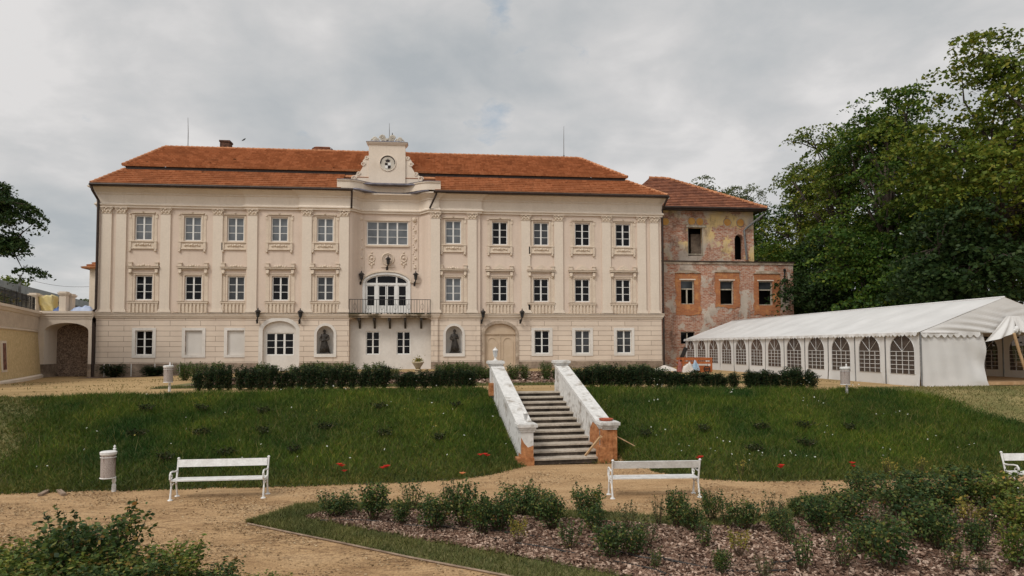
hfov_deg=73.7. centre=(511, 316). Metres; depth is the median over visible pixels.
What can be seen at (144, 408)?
plant
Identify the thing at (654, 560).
rose bush
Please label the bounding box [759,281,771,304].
window
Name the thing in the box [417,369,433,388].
hedge shrub
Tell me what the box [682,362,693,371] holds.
folded sheet
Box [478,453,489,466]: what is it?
poppy
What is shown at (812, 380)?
hedge shrub
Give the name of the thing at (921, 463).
flowering plant
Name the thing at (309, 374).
hedge shrub
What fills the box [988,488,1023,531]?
rose bush
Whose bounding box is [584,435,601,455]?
wooden prop
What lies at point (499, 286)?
window
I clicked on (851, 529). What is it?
rose bush
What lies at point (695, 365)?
folded sheet
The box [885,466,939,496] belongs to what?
rose bush
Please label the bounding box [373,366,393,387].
hedge shrub
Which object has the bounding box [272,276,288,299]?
window
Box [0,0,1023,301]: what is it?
sky
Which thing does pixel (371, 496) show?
rose bush
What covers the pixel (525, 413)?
garden lamp
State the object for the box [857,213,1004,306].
understorey tree
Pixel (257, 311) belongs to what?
wall lantern
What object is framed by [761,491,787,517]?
rose bush
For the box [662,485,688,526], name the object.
rose bush
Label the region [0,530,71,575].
rose bush
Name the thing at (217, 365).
hedge shrub
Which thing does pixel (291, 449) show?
plant
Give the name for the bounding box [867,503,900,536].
rose bush
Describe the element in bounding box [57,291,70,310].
gate pillar
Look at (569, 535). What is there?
rose bush
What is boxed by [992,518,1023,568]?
rose bush
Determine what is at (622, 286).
window
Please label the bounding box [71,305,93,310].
blue tarpaulin
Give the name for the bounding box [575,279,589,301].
window
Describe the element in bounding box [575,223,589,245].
window
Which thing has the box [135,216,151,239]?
window
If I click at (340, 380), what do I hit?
hedge shrub
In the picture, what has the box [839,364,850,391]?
litter bin
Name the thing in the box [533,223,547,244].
window
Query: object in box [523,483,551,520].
rose bush
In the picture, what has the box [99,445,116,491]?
litter bin
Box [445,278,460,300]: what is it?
window
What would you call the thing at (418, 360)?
potted plant
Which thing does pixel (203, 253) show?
manor house
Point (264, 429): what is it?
plant
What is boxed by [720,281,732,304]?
window
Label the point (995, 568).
drip hose
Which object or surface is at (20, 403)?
lawn grass
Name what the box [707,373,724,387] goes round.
hedge shrub
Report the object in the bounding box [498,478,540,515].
rose bush
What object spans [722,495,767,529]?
rose bush
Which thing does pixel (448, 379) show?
hedge shrub
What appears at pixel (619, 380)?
hedge shrub
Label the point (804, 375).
hedge shrub
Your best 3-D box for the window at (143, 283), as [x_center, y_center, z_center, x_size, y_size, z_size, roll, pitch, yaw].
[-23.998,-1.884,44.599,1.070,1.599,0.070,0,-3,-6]
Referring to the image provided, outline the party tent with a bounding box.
[684,296,1023,386]
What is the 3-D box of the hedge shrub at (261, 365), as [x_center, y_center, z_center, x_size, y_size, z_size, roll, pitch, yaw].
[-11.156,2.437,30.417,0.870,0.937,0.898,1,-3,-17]
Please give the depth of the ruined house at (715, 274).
50.62 m
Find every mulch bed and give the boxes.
[83,372,234,377]
[185,371,643,385]
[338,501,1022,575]
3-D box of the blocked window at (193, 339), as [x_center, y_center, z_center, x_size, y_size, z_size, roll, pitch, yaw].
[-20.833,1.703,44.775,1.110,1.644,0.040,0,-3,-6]
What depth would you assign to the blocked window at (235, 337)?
45.04 m
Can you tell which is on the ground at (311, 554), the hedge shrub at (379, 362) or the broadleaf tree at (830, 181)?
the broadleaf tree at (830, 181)
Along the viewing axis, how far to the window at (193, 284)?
44.92 m
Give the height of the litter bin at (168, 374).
1.012 m
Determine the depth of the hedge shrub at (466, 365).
30.71 m
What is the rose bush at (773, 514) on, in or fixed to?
on the mulch bed at (911, 559)
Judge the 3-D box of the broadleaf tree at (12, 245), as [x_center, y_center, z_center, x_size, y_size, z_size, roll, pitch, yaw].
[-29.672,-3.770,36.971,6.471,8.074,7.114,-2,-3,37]
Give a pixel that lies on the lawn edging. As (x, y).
(415, 558)
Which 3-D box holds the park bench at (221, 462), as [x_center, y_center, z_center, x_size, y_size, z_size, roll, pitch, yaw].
[-6.113,3.371,14.316,1.950,0.810,0.533,0,-3,-7]
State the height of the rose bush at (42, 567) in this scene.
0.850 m
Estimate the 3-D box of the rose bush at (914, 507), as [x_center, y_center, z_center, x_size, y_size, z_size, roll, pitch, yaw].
[6.509,3.199,10.785,0.856,0.804,0.906,1,-3,-15]
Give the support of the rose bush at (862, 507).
on the mulch bed at (911, 559)
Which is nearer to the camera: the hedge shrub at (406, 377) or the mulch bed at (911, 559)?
the mulch bed at (911, 559)
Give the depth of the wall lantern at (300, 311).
44.87 m
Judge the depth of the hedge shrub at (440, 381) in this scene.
24.73 m
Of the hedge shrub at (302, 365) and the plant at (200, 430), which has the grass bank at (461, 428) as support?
the plant at (200, 430)
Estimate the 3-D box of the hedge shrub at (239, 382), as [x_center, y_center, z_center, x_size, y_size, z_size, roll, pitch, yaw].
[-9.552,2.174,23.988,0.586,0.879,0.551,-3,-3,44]
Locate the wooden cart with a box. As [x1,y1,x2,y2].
[676,357,711,371]
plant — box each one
[126,428,148,436]
[137,402,155,411]
[155,450,176,461]
[188,425,215,435]
[193,402,210,410]
[213,445,239,455]
[253,405,269,413]
[253,424,271,433]
[285,441,302,453]
[317,421,337,429]
[370,401,388,408]
[374,427,392,435]
[413,355,422,361]
[431,431,447,439]
[449,401,460,407]
[639,426,653,436]
[695,421,711,431]
[736,460,747,475]
[742,441,768,451]
[750,420,770,429]
[793,436,816,447]
[795,419,815,428]
[841,421,855,430]
[881,457,891,473]
[887,461,897,476]
[913,456,927,469]
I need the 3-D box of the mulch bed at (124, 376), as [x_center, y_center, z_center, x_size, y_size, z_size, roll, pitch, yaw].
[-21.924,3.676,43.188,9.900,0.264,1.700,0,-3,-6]
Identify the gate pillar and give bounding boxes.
[27,293,41,310]
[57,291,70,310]
[69,294,77,310]
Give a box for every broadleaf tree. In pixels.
[0,181,55,285]
[0,275,29,285]
[691,175,735,196]
[723,183,787,247]
[753,203,797,258]
[754,163,857,261]
[771,122,908,303]
[776,160,878,291]
[804,83,987,304]
[825,108,974,242]
[856,23,1023,372]
[897,109,1021,289]
[966,54,1023,238]
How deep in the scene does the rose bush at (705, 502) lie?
12.13 m
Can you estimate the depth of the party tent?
28.83 m
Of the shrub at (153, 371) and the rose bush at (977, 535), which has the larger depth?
the shrub at (153, 371)
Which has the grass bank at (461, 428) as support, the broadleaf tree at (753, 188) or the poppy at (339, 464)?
the poppy at (339, 464)
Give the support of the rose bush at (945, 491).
on the mulch bed at (911, 559)
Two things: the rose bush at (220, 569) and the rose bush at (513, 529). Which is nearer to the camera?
the rose bush at (220, 569)
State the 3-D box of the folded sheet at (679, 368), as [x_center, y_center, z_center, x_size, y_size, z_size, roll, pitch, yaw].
[9.628,2.802,39.207,0.257,0.785,0.300,0,-3,-6]
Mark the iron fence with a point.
(15, 299)
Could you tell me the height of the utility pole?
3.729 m
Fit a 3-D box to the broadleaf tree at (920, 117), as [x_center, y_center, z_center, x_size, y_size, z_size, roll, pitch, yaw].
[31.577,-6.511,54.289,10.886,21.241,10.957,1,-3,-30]
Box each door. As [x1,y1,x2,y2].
[362,272,409,312]
[485,324,515,368]
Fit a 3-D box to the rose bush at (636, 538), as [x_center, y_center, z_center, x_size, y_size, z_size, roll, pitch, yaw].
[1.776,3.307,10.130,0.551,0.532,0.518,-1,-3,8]
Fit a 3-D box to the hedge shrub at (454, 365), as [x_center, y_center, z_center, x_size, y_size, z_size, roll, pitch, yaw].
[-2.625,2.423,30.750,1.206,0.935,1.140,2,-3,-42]
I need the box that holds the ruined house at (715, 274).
[642,176,795,366]
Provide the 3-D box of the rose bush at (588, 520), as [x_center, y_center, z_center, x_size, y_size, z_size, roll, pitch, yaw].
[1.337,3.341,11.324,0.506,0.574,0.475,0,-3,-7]
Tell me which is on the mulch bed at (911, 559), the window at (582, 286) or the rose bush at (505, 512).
the rose bush at (505, 512)
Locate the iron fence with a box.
[0,286,35,309]
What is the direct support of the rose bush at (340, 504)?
on the mulch bed at (911, 559)
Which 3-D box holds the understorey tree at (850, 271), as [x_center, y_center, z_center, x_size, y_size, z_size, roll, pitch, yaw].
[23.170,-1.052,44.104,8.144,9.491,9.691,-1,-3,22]
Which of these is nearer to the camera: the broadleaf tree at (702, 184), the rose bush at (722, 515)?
the rose bush at (722, 515)
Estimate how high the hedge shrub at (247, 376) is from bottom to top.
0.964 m
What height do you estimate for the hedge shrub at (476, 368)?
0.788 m
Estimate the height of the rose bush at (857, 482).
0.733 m
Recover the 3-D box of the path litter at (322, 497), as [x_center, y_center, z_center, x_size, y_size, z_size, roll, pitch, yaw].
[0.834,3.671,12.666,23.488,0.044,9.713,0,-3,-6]
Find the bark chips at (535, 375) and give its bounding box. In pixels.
[214,371,704,384]
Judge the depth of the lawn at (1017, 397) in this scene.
21.97 m
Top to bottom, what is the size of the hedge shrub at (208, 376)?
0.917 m
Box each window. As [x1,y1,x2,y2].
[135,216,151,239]
[136,276,152,299]
[136,331,152,354]
[185,217,200,240]
[185,276,201,299]
[186,331,201,354]
[228,217,243,240]
[228,276,244,299]
[228,330,243,354]
[266,333,293,354]
[271,218,287,241]
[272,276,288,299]
[317,218,333,241]
[317,277,333,300]
[366,331,379,354]
[367,221,407,244]
[397,331,410,353]
[445,221,460,243]
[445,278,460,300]
[492,222,506,244]
[492,278,506,301]
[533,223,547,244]
[533,279,548,301]
[534,330,549,353]
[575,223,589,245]
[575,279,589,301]
[575,330,589,352]
[615,224,629,246]
[616,279,629,301]
[617,330,630,352]
[681,280,693,303]
[681,332,693,343]
[688,228,702,255]
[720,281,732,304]
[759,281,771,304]
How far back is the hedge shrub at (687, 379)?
24.72 m
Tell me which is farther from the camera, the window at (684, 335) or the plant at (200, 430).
the window at (684, 335)
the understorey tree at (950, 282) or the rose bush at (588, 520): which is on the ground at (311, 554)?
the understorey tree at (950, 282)
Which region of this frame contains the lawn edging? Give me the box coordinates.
[247,523,511,575]
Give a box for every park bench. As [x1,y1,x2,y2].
[167,455,269,500]
[606,458,701,498]
[1000,451,1023,487]
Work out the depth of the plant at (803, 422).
19.46 m
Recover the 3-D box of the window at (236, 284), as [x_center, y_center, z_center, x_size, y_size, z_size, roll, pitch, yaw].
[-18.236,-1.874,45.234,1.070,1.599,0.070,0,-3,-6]
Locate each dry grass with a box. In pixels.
[0,370,930,396]
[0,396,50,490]
[862,384,1023,422]
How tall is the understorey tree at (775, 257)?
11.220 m
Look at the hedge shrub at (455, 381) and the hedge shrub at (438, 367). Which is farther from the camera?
the hedge shrub at (438, 367)
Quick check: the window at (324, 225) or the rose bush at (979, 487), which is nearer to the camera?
the rose bush at (979, 487)
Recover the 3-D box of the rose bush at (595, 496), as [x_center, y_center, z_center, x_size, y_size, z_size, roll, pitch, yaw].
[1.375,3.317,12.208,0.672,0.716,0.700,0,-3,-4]
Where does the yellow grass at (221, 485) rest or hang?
on the ground at (311, 554)
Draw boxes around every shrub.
[96,363,129,376]
[133,365,163,376]
[173,362,194,380]
[186,361,209,379]
[191,370,204,390]
[201,365,216,389]
[202,361,224,375]
[211,365,228,390]
[220,364,234,390]
[233,367,246,390]
[239,364,258,389]
[249,366,268,389]
[253,361,270,377]
[262,364,275,389]
[271,368,289,389]
[283,369,296,388]
[286,364,301,378]
[293,367,308,389]
[301,362,313,376]
[301,363,316,389]
[310,366,328,389]
[311,361,330,376]
[324,361,346,370]
[324,364,336,388]
[333,365,348,388]
[339,363,356,372]
[343,366,359,388]
[355,369,368,388]
[361,364,377,377]
[364,366,382,388]
[371,361,388,376]
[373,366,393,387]
[387,367,401,378]
[393,372,407,388]
[399,370,414,387]
[407,371,422,388]
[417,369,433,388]
[429,372,439,387]
[433,363,451,376]
[433,367,449,387]
[441,361,468,378]
[441,369,454,387]
[448,366,462,387]
[455,361,477,374]
[456,367,472,386]
[463,369,478,387]
[470,364,483,377]
[477,366,489,379]
[505,363,520,379]
[518,364,530,379]
[538,360,552,379]
[574,366,588,386]
[583,364,600,387]
[589,363,604,370]
[595,362,607,385]
[603,362,619,386]
[611,365,631,386]
[618,367,640,386]
[630,364,647,387]
[641,365,655,386]
[652,367,666,386]
[660,369,680,387]
[671,370,686,386]
[681,373,691,385]
[688,368,702,386]
[697,371,712,386]
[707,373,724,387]
[716,374,729,387]
[726,371,742,387]
[741,369,754,387]
[746,371,761,387]
[751,369,772,386]
[760,371,781,386]
[769,372,784,386]
[778,367,798,387]
[783,366,803,387]
[796,369,810,387]
[806,369,821,387]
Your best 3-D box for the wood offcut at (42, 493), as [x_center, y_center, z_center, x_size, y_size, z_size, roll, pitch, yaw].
[-10.036,3.772,14.633,0.090,0.044,0.450,1,-3,-17]
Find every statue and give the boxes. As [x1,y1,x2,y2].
[319,329,329,353]
[449,329,459,352]
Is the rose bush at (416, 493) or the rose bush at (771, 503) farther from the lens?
the rose bush at (416, 493)
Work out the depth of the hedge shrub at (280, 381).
24.02 m
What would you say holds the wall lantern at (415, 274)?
attached to the manor house at (203, 253)
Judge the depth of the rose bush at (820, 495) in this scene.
11.97 m
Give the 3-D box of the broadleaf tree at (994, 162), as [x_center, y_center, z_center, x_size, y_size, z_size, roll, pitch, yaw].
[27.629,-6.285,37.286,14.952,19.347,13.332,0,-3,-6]
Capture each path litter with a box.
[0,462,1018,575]
[1,471,814,573]
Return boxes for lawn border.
[150,373,728,388]
[272,490,1022,575]
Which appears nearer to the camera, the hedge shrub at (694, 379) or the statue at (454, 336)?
the hedge shrub at (694, 379)
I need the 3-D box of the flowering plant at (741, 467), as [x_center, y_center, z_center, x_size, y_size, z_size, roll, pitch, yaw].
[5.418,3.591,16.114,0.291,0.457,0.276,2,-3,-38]
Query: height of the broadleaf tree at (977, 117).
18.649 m
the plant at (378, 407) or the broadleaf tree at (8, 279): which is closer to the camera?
the plant at (378, 407)
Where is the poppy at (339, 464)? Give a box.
[336,463,346,476]
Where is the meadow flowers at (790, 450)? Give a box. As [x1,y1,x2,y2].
[651,378,974,456]
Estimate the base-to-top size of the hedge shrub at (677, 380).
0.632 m
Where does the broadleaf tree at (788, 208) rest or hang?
on the ground at (311, 554)
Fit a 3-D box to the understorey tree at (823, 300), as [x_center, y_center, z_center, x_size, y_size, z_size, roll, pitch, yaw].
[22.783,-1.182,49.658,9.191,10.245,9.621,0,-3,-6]
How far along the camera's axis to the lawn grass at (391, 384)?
26.49 m
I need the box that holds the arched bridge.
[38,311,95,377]
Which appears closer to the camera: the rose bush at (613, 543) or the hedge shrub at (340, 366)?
the rose bush at (613, 543)
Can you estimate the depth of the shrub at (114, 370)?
42.56 m
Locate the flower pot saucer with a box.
[599,418,612,420]
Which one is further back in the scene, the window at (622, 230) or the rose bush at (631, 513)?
the window at (622, 230)
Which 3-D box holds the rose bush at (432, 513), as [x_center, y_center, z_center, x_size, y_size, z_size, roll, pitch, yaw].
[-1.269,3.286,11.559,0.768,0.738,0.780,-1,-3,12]
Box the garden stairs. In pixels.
[486,360,619,465]
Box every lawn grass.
[0,394,49,491]
[151,380,743,388]
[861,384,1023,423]
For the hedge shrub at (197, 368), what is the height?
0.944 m
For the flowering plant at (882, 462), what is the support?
on the grass bank at (778, 438)
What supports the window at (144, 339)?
in the manor house at (203, 253)
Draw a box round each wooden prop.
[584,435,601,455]
[1012,333,1023,368]
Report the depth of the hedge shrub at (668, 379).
24.88 m
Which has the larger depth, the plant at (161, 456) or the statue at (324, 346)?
the statue at (324, 346)
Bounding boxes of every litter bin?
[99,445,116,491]
[163,363,173,391]
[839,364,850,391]
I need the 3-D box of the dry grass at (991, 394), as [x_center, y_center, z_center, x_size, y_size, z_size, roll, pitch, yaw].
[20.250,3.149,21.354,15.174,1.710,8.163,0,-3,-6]
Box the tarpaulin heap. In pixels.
[655,365,676,370]
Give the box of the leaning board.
[680,347,687,360]
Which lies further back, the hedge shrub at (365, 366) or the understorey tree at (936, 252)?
the understorey tree at (936, 252)
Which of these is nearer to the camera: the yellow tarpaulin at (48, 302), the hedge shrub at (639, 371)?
the hedge shrub at (639, 371)
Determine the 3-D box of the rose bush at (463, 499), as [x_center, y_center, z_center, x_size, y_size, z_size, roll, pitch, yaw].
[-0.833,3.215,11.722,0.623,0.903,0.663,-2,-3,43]
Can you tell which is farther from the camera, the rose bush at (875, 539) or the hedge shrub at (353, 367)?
the hedge shrub at (353, 367)
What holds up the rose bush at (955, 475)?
on the mulch bed at (911, 559)
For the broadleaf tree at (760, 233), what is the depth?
64.60 m
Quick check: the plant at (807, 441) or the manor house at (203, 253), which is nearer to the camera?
the plant at (807, 441)
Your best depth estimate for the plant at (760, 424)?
19.45 m
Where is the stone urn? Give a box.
[412,362,423,373]
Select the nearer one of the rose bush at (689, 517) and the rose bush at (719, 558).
the rose bush at (719, 558)
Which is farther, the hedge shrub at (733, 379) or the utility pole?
the utility pole
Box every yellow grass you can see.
[0,458,1020,494]
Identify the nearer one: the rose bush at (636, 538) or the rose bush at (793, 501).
the rose bush at (636, 538)
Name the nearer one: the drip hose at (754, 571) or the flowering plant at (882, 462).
the drip hose at (754, 571)
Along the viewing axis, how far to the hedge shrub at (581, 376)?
24.81 m
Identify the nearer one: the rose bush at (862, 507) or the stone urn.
the rose bush at (862, 507)
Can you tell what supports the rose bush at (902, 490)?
on the mulch bed at (911, 559)
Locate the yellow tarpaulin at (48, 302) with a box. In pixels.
[38,294,58,310]
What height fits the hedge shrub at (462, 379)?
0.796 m
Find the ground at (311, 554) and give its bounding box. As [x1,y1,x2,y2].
[0,366,1023,575]
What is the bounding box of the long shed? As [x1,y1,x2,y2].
[0,280,88,306]
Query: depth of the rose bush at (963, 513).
11.44 m
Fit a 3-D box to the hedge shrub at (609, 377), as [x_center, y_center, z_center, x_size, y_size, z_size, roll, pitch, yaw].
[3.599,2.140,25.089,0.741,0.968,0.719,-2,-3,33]
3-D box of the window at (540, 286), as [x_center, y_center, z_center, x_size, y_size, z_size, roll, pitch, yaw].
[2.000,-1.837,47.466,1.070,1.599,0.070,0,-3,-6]
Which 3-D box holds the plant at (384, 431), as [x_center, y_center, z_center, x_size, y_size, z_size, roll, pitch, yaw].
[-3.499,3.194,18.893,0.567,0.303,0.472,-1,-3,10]
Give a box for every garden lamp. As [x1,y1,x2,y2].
[493,347,497,360]
[523,410,527,422]
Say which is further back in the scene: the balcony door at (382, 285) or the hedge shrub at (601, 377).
the balcony door at (382, 285)
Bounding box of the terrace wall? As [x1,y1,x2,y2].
[0,302,42,383]
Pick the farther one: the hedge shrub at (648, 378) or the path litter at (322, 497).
the hedge shrub at (648, 378)
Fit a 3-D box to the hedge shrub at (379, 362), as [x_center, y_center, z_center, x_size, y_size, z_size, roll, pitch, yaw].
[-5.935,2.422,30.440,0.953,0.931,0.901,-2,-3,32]
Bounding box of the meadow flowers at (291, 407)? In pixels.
[36,380,447,466]
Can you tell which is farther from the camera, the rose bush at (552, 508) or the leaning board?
the leaning board
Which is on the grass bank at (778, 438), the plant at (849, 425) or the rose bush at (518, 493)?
the plant at (849, 425)
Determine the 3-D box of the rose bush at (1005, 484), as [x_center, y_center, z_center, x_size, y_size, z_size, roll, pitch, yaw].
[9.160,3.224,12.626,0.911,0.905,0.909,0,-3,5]
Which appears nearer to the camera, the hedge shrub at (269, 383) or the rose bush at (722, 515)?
the rose bush at (722, 515)
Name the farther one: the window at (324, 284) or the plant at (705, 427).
the window at (324, 284)
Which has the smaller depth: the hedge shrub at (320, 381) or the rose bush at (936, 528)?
the rose bush at (936, 528)
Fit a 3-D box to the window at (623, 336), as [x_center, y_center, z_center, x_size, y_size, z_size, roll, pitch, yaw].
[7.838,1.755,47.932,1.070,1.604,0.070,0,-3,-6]
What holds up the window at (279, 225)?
in the manor house at (203, 253)
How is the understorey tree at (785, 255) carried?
on the ground at (311, 554)
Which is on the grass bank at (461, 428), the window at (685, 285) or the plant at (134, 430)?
the plant at (134, 430)
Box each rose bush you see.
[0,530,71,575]
[0,535,118,575]
[0,536,22,571]
[3,499,157,575]
[67,541,190,575]
[104,533,210,575]
[170,555,245,575]
[239,569,293,575]
[316,485,358,517]
[354,479,393,519]
[390,494,415,522]
[399,477,423,509]
[410,488,452,530]
[440,478,460,508]
[446,475,480,526]
[464,490,494,533]
[477,486,522,532]
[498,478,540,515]
[507,515,529,541]
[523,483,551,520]
[531,489,569,528]
[557,519,582,549]
[569,479,606,519]
[577,499,606,532]
[588,516,627,557]
[616,500,637,527]
[618,520,649,554]
[635,512,659,547]
[648,545,662,567]
[651,494,665,523]
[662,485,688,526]
[673,498,707,530]
[690,509,714,546]
[696,487,725,520]
[711,546,733,574]
[717,493,732,526]
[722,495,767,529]
[725,526,751,555]
[751,552,773,575]
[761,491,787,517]
[763,503,795,534]
[772,513,801,544]
[785,495,801,517]
[789,523,818,571]
[795,490,841,521]
[796,493,849,533]
[816,481,875,523]
[823,524,861,567]
[838,513,884,553]
[839,465,887,500]
[850,509,919,570]
[867,473,938,517]
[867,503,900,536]
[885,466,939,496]
[892,493,959,541]
[911,472,971,516]
[912,506,968,549]
[929,462,994,502]
[939,537,975,569]
[955,495,988,524]
[959,515,992,553]
[966,473,1010,506]
[974,556,993,573]
[975,465,1023,513]
[976,491,1006,532]
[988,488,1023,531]
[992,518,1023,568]
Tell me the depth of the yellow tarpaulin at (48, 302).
43.95 m
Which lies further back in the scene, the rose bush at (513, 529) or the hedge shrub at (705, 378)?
the hedge shrub at (705, 378)
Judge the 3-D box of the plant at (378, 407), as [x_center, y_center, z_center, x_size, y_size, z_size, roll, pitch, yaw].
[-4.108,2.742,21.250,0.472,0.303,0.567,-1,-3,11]
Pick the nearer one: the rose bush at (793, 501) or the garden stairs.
the rose bush at (793, 501)
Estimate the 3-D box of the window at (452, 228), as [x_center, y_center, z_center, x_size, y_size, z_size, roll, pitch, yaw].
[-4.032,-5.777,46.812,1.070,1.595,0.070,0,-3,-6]
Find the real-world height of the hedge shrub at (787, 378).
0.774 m
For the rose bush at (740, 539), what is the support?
on the mulch bed at (911, 559)
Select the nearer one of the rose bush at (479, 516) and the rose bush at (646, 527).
the rose bush at (646, 527)
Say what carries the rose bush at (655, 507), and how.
on the mulch bed at (911, 559)
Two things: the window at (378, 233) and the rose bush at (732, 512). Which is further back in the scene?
the window at (378, 233)
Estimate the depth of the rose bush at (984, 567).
9.28 m
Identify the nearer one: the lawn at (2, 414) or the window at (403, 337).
the lawn at (2, 414)
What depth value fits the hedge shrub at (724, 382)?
24.57 m
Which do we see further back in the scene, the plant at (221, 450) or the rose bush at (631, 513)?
the plant at (221, 450)
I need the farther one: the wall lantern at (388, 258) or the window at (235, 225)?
the wall lantern at (388, 258)
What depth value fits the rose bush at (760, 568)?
9.12 m
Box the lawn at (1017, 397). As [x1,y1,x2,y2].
[700,386,1023,480]
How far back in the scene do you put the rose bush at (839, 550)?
9.52 m
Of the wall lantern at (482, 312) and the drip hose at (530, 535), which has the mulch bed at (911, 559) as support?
the drip hose at (530, 535)
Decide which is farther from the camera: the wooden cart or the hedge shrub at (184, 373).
the wooden cart
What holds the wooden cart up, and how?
on the ground at (311, 554)
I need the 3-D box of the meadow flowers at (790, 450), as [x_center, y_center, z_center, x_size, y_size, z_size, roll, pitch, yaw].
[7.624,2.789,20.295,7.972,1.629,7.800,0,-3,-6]
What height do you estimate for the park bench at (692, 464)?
0.810 m
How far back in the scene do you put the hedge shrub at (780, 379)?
24.30 m
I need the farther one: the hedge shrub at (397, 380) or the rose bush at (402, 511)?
the hedge shrub at (397, 380)
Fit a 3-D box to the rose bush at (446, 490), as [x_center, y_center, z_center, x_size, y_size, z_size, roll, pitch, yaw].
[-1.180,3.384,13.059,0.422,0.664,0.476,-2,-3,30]
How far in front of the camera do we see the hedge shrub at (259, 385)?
23.95 m
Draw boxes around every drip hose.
[320,519,706,568]
[403,524,671,575]
[640,552,787,572]
[763,549,794,563]
[962,567,996,569]
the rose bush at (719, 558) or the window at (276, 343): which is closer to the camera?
the rose bush at (719, 558)
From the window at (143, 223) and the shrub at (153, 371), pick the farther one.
the window at (143, 223)
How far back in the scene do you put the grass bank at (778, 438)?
18.92 m
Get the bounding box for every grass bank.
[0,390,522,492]
[597,389,1023,480]
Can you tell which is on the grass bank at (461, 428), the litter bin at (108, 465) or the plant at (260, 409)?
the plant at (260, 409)
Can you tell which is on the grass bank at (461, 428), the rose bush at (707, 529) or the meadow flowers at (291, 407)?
the meadow flowers at (291, 407)
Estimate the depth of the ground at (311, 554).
13.91 m
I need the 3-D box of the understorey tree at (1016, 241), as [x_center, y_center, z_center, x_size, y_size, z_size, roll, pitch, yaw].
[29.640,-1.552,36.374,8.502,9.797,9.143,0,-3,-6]
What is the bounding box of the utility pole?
[18,275,21,306]
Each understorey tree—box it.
[754,239,807,310]
[764,232,866,315]
[779,246,825,314]
[802,226,920,311]
[805,226,897,310]
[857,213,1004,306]
[863,205,999,291]
[868,192,1023,305]
[971,213,1023,303]
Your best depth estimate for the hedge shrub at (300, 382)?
24.02 m
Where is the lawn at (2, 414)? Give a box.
[0,397,508,492]
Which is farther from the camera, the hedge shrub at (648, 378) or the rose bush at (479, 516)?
the hedge shrub at (648, 378)
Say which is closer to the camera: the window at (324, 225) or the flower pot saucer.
the flower pot saucer
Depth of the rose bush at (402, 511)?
11.95 m
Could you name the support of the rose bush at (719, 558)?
on the mulch bed at (911, 559)
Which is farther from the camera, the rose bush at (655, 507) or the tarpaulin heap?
the tarpaulin heap
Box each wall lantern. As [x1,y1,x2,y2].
[255,308,260,323]
[298,308,302,323]
[359,271,364,284]
[386,256,390,269]
[413,271,418,285]
[480,309,485,323]
[519,309,524,323]
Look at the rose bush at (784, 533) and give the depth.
10.69 m
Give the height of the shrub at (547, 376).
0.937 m
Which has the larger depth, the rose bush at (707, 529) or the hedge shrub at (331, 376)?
the hedge shrub at (331, 376)
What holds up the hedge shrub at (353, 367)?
on the mulch bed at (478, 379)
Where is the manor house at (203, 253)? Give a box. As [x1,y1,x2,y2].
[81,124,669,376]
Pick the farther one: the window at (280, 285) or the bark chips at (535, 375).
the window at (280, 285)
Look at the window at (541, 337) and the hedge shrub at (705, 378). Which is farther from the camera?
the window at (541, 337)
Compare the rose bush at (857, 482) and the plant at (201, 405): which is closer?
the rose bush at (857, 482)
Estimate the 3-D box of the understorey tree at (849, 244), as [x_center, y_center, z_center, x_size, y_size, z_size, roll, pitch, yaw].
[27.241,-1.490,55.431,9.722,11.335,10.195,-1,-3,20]
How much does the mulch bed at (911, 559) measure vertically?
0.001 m
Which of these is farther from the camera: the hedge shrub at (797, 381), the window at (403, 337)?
the window at (403, 337)
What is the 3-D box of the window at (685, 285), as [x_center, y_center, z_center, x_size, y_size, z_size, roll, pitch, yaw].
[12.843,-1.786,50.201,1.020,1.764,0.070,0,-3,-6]
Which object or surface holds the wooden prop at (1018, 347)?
on the ground at (311, 554)
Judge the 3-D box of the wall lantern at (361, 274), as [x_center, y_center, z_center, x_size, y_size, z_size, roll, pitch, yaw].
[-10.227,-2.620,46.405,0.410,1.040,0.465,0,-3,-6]
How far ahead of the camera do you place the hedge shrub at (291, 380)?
24.12 m
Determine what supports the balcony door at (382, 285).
in the manor house at (203, 253)
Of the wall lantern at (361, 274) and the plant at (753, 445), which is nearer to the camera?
the plant at (753, 445)
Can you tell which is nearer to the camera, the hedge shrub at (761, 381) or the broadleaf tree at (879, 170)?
the hedge shrub at (761, 381)
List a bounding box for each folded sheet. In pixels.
[677,360,681,371]
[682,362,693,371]
[692,360,699,370]
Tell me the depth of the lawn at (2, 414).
17.95 m
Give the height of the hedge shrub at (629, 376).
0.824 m
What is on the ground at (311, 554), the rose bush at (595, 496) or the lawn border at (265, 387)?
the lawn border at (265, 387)

